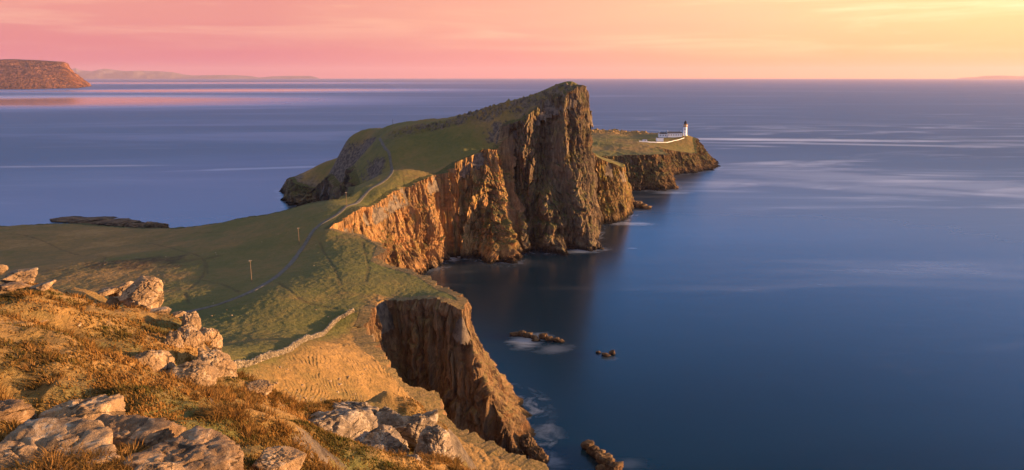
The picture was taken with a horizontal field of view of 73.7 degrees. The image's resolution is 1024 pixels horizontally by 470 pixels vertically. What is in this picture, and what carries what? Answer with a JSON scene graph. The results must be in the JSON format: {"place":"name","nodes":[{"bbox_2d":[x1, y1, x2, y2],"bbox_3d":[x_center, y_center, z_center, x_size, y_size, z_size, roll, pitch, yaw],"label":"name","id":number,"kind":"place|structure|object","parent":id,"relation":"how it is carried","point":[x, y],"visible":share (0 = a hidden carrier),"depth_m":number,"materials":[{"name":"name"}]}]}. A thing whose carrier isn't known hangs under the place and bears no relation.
{"place":"outdoors","nodes":[
{"label":"outdoors","id":0,"kind":"place"},
{"bbox_2d":[0,59,56,61],"bbox_3d":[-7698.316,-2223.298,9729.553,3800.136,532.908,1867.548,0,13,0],"label":"headland","id":1,"kind":"structure","parent":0,"point":[27,60],"depth_m":9113.97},
{"bbox_2d":[0,60,90,88],"bbox_3d":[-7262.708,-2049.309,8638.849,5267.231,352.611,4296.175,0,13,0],"label":"cliff","id":2,"kind":"structure","parent":0,"point":[20,74],"depth_m":8016.67,"materials":[{"name":"brown stone"}]},
{"bbox_2d":[72,68,260,78],"bbox_3d":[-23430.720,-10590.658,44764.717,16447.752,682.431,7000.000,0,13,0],"label":"hills","id":3,"kind":"structure","parent":0,"point":[106,74],"depth_m":42498.25,"materials":[{"name":"grey"}]},
{"bbox_2d":[0,195,350,228],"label":"cliff","id":4,"kind":"structure","parent":0,"point":[344,197],"depth_m":434.45,"materials":[{"name":"green plant"}]},
{"bbox_2d":[0,281,500,469],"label":"hillside","id":5,"kind":"structure","parent":0,"point":[65,318],"depth_m":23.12,"materials":[{"name":"brown plant"}]},
{"bbox_2d":[0,264,8,273],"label":"boulder","id":6,"kind":"object","parent":5,"relation":"on","point":[3,268],"visible":1,"depth_m":41.15,"materials":[{"name":"grey stone"}]},
{"bbox_2d":[0,281,31,291],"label":"boulder","id":7,"kind":"object","parent":5,"relation":"on","point":[9,286],"visible":0.86,"depth_m":34.59,"materials":[{"name":"grey stone"}]},
{"bbox_2d":[0,399,36,423],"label":"boulder","id":8,"kind":"object","parent":5,"relation":"on","point":[16,409],"visible":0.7,"depth_m":16.42,"materials":[{"name":"grey stone"}]},
{"bbox_2d":[0,268,37,283],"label":"boulder","id":9,"kind":"object","parent":5,"relation":"on","point":[26,275],"visible":0.79,"depth_m":36.41,"materials":[{"name":"grey stone"}]},
{"bbox_2d":[29,279,55,291],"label":"boulder","id":10,"kind":"object","parent":5,"relation":"on","point":[45,286],"visible":0.82,"depth_m":31.92,"materials":[{"name":"grey stone"}]},
{"bbox_2d":[0,417,121,469],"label":"boulder","id":11,"kind":"object","parent":5,"relation":"on","point":[33,436],"visible":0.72,"depth_m":14.31,"materials":[{"name":"grey stone"}]},
{"bbox_2d":[37,393,125,419],"bbox_3d":[-11.100,5.111,17.111,2.118,1.665,2.582,0,13,0],"label":"boulder","id":12,"kind":"object","parent":5,"relation":"on","point":[92,408],"visible":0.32,"depth_m":17.23,"materials":[{"name":"grey stone"}]},
{"bbox_2d":[96,286,118,296],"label":"boulder","id":13,"kind":"object","parent":5,"relation":"on","point":[105,291],"visible":0.96,"depth_m":40.46,"materials":[{"name":"grey stone"}]},
{"bbox_2d":[105,296,121,307],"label":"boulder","id":14,"kind":"object","parent":5,"relation":"on","point":[112,300],"visible":0.66,"depth_m":38.40,"materials":[{"name":"grey stone"}]},
{"bbox_2d":[108,281,133,296],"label":"boulder","id":15,"kind":"object","parent":5,"relation":"on","point":[123,287],"visible":0.48,"depth_m":40.92,"materials":[{"name":"grey stone"}]},
{"bbox_2d":[95,414,186,448],"bbox_3d":[-8.899,4.851,15.464,2.233,1.222,2.493,11,17,38],"label":"boulder","id":16,"kind":"object","parent":5,"relation":"on","point":[126,429],"visible":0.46,"depth_m":15.39,"materials":[{"name":"grey stone"}]},
{"bbox_2d":[119,276,163,308],"bbox_3d":[-20.830,3.558,38.298,2.305,2.280,1.922,0,13,0],"label":"boulder","id":17,"kind":"object","parent":5,"relation":"on","point":[144,292],"visible":0.81,"depth_m":37.81,"materials":[{"name":"grey stone"}]},
{"bbox_2d":[132,349,175,373],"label":"boulder","id":18,"kind":"object","parent":5,"relation":"on","point":[160,360],"visible":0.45,"depth_m":27.62,"materials":[{"name":"grey stone"}]},
{"bbox_2d":[134,462,184,469],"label":"boulder","id":19,"kind":"object","parent":5,"relation":"on","point":[160,466],"visible":1,"depth_m":11.81,"materials":[{"name":"grey stone"}]},
{"bbox_2d":[150,306,171,313],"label":"boulder","id":20,"kind":"object","parent":5,"relation":"on","point":[163,310],"visible":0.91,"depth_m":35.48,"materials":[{"name":"grey stone"}]},
{"bbox_2d":[163,331,184,347],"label":"boulder","id":21,"kind":"object","parent":5,"relation":"on","point":[174,338],"visible":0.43,"depth_m":30.19,"materials":[{"name":"grey stone"}]},
{"bbox_2d":[172,311,186,317],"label":"boulder","id":22,"kind":"object","parent":5,"relation":"on","point":[176,314],"visible":0.86,"depth_m":36.69,"materials":[{"name":"grey stone"}]},
{"bbox_2d":[120,425,243,469],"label":"boulder","id":23,"kind":"object","parent":5,"relation":"on","point":[196,447],"visible":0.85,"depth_m":14.22,"materials":[{"name":"grey stone"}]},
{"bbox_2d":[177,321,204,347],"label":"boulder","id":24,"kind":"object","parent":5,"relation":"on","point":[189,332],"visible":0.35,"depth_m":31.04,"materials":[{"name":"grey stone"}]},
{"bbox_2d":[181,311,201,329],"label":"boulder","id":25,"kind":"object","parent":5,"relation":"on","point":[194,317],"visible":0.6,"depth_m":33.99,"materials":[{"name":"grey stone"}]},
{"bbox_2d":[170,359,219,386],"bbox_3d":[-12.902,5.887,27.902,1.680,1.383,1.654,0,13,0],"label":"boulder","id":26,"kind":"object","parent":5,"relation":"on","point":[203,372],"visible":0.61,"depth_m":27.55,"materials":[{"name":"grey stone"}]},
{"bbox_2d":[199,327,222,349],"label":"boulder","id":27,"kind":"object","parent":5,"relation":"on","point":[213,335],"visible":0.6,"depth_m":33.07,"materials":[{"name":"grey stone"}]},
{"bbox_2d":[197,348,237,377],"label":"boulder","id":28,"kind":"object","parent":5,"relation":"on","point":[223,363],"visible":0.49,"depth_m":29.30,"materials":[{"name":"grey stone"}]},
{"bbox_2d":[245,380,272,395],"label":"boulder","id":29,"kind":"object","parent":5,"relation":"on","point":[260,385],"visible":0.77,"depth_m":29.17,"materials":[{"name":"grey stone"}]},
{"bbox_2d":[251,446,306,469],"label":"boulder","id":30,"kind":"object","parent":5,"relation":"on","point":[286,458],"visible":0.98,"depth_m":15.26,"materials":[{"name":"grey stone"}]},
{"bbox_2d":[308,407,377,441],"bbox_3d":[-8.108,9.310,31.457,3.878,2.903,2.900,-10,16,-37],"label":"outcrop rock","id":31,"kind":"object","parent":5,"relation":"on","point":[355,424],"visible":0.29,"depth_m":30.77,"materials":[{"name":"grey stone"}]},
{"bbox_2d":[332,401,379,414],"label":"outcrop rock","id":32,"kind":"object","parent":5,"relation":"on","point":[351,405],"visible":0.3,"depth_m":34.45,"materials":[{"name":"grey stone"}]},
{"bbox_2d":[367,444,383,449],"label":"outcrop rock","id":33,"kind":"object","parent":5,"relation":"on","point":[379,445],"visible":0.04,"depth_m":29.70,"materials":[{"name":"grey stone"}]},
{"bbox_2d":[361,424,408,454],"bbox_3d":[-6.504,10.026,31.700,3.496,2.158,2.458,0,13,0],"label":"outcrop rock","id":34,"kind":"object","parent":5,"relation":"on","point":[390,437],"visible":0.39,"depth_m":31.37,"materials":[{"name":"grey stone"}]},
{"bbox_2d":[375,406,402,427],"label":"outcrop rock","id":35,"kind":"object","parent":5,"relation":"on","point":[385,415],"visible":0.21,"depth_m":33.58,"materials":[{"name":"grey stone"}]},
{"bbox_2d":[407,454,422,461],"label":"outcrop rock","id":36,"kind":"object","parent":5,"relation":"on","point":[416,456],"visible":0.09,"depth_m":28.24,"materials":[{"name":"grey stone"}]},
{"bbox_2d":[394,410,437,450],"bbox_3d":[-4.713,9.920,33.561,2.220,2.701,1.796,0,13,0],"label":"outcrop rock","id":37,"kind":"object","parent":5,"relation":"on","point":[409,429],"visible":0.59,"depth_m":32.85,"materials":[{"name":"grey stone"}]},
{"bbox_2d":[413,425,455,459],"bbox_3d":[-3.512,10.053,31.007,1.415,2.721,1.742,11,17,39],"label":"outcrop rock","id":38,"kind":"object","parent":5,"relation":"on","point":[436,438],"visible":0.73,"depth_m":30.58,"materials":[{"name":"grey stone"}]},
{"bbox_2d":[185,137,393,312],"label":"path","id":39,"kind":"structure","parent":0,"point":[296,256],"depth_m":324.61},
{"bbox_2d":[260,76,318,78],"bbox_3d":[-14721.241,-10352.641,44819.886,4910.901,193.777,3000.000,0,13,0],"label":"hills","id":40,"kind":"structure","parent":0,"point":[291,77],"depth_m":43897.18,"materials":[{"name":"grey"}]},
{"bbox_2d":[0,81,592,469],"bbox_3d":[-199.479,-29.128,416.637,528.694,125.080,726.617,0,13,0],"label":"grassland","id":41,"kind":"structure","parent":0,"point":[193,271],"depth_m":304.10,"materials":[{"name":"green plant"}]},
{"bbox_2d":[234,308,353,368],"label":"stone wall","id":42,"kind":"structure","parent":41,"relation":"on","point":[291,347],"depth_m":150.33,"materials":[{"name":"grey stone"}]},
{"bbox_2d":[279,165,361,206],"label":"cliff","id":43,"kind":"structure","parent":0,"point":[293,191],"depth_m":649.80,"materials":[{"name":"stone"}]},
{"bbox_2d":[326,228,539,458],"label":"cliff","id":44,"kind":"structure","parent":0,"point":[470,384],"depth_m":223.67,"materials":[{"name":"brown stone"}]},
{"bbox_2d":[349,327,548,469],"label":"cliff","id":45,"kind":"structure","parent":0,"point":[428,400],"depth_m":162.65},
{"bbox_2d":[324,84,603,274],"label":"cliff","id":46,"kind":"structure","parent":0,"point":[534,187],"depth_m":475.07,"materials":[{"name":"brown stone"}]},
{"bbox_2d":[0,78,1023,469],"bbox_3d":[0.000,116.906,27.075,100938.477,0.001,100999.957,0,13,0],"label":"sea","id":47,"kind":"structure","parent":0,"point":[816,274],"depth_m":498.37,"materials":[{"name":"liquid"}]},
{"bbox_2d":[50,216,169,227],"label":"sea rock","id":48,"kind":"object","parent":47,"relation":"in","point":[112,221],"visible":0.83,"depth_m":573.15,"materials":[{"name":"black stone"}]},
{"bbox_2d":[429,260,437,267],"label":"sea rock","id":49,"kind":"object","parent":47,"relation":"in","point":[433,263],"visible":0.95,"depth_m":437.86,"materials":[{"name":"stone"}]},
{"bbox_2d":[509,330,540,340],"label":"sea rock","id":50,"kind":"object","parent":47,"relation":"in","point":[522,333],"visible":1,"depth_m":322.91,"materials":[{"name":"brown stone"}]},
{"bbox_2d":[519,432,549,463],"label":"sea rock","id":51,"kind":"object","parent":47,"relation":"in","point":[530,447],"visible":0.85,"depth_m":218.86,"materials":[{"name":"brown stone"}]},
{"bbox_2d":[538,333,564,342],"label":"sea rock","id":52,"kind":"object","parent":47,"relation":"in","point":[545,336],"visible":1,"depth_m":318.09,"materials":[{"name":"brown stone"}]},
{"bbox_2d":[580,439,623,469],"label":"sea rock","id":53,"kind":"object","parent":47,"relation":"in","point":[604,460],"visible":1,"depth_m":216.56,"materials":[{"name":"brown stone"}]},
{"bbox_2d":[633,201,651,208],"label":"sea rock","id":54,"kind":"object","parent":47,"relation":"in","point":[639,204],"visible":0.91,"depth_m":640.61,"materials":[{"name":"brown stone"}]},
{"bbox_2d":[0,0,1023,78],"label":"sky","id":55,"kind":"structure","parent":0,"point":[321,39],"materials":[{"name":"pink"}]},
{"bbox_2d":[589,111,605,222],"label":"cliff","id":56,"kind":"structure","parent":0,"point":[598,191],"depth_m":560.86,"materials":[{"name":"brown stone"}]},
{"bbox_2d":[594,153,634,223],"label":"cliff","id":57,"kind":"structure","parent":0,"point":[616,200],"depth_m":582.59,"materials":[{"name":"brown stone"}]},
{"bbox_2d":[596,155,625,181],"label":"buttress top","id":58,"kind":"structure","parent":57,"relation":"on","point":[608,169],"depth_m":587.10,"materials":[{"name":"brown stone"}]},
{"bbox_2d":[591,128,694,164],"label":"plateau","id":59,"kind":"structure","parent":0,"point":[621,142],"depth_m":896.22,"materials":[{"name":"green plant"}]},
{"bbox_2d":[656,137,663,141],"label":"store building","id":60,"kind":"structure","parent":59,"relation":"on","point":[659,139],"depth_m":910.61,"materials":[{"name":"white paint"}]},
{"bbox_2d":[658,131,666,137],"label":"keepers house","id":61,"kind":"structure","parent":59,"relation":"on","point":[662,134],"depth_m":928.04,"materials":[{"name":"white paint"}]},
{"bbox_2d":[667,131,681,136],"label":"keepers house","id":62,"kind":"structure","parent":59,"relation":"on","point":[674,134],"depth_m":927.96,"materials":[{"name":"white paint"}]},
{"bbox_2d":[682,120,687,135],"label":"lighthouse","id":63,"kind":"object","parent":59,"relation":"on","point":[685,124],"visible":1,"depth_m":929.45,"materials":[{"name":"white paint"}]},
{"bbox_2d":[598,129,719,190],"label":"cliff","id":64,"kind":"structure","parent":0,"point":[656,172],"depth_m":754.74,"materials":[{"name":"brown stone"}]},
{"bbox_2d":[957,76,1023,78],"bbox_3d":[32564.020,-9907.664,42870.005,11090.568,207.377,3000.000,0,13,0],"label":"hills","id":65,"kind":"structure","parent":0,"point":[1001,77],"depth_m":41845.55,"materials":[{"name":"grey"}]}
]}

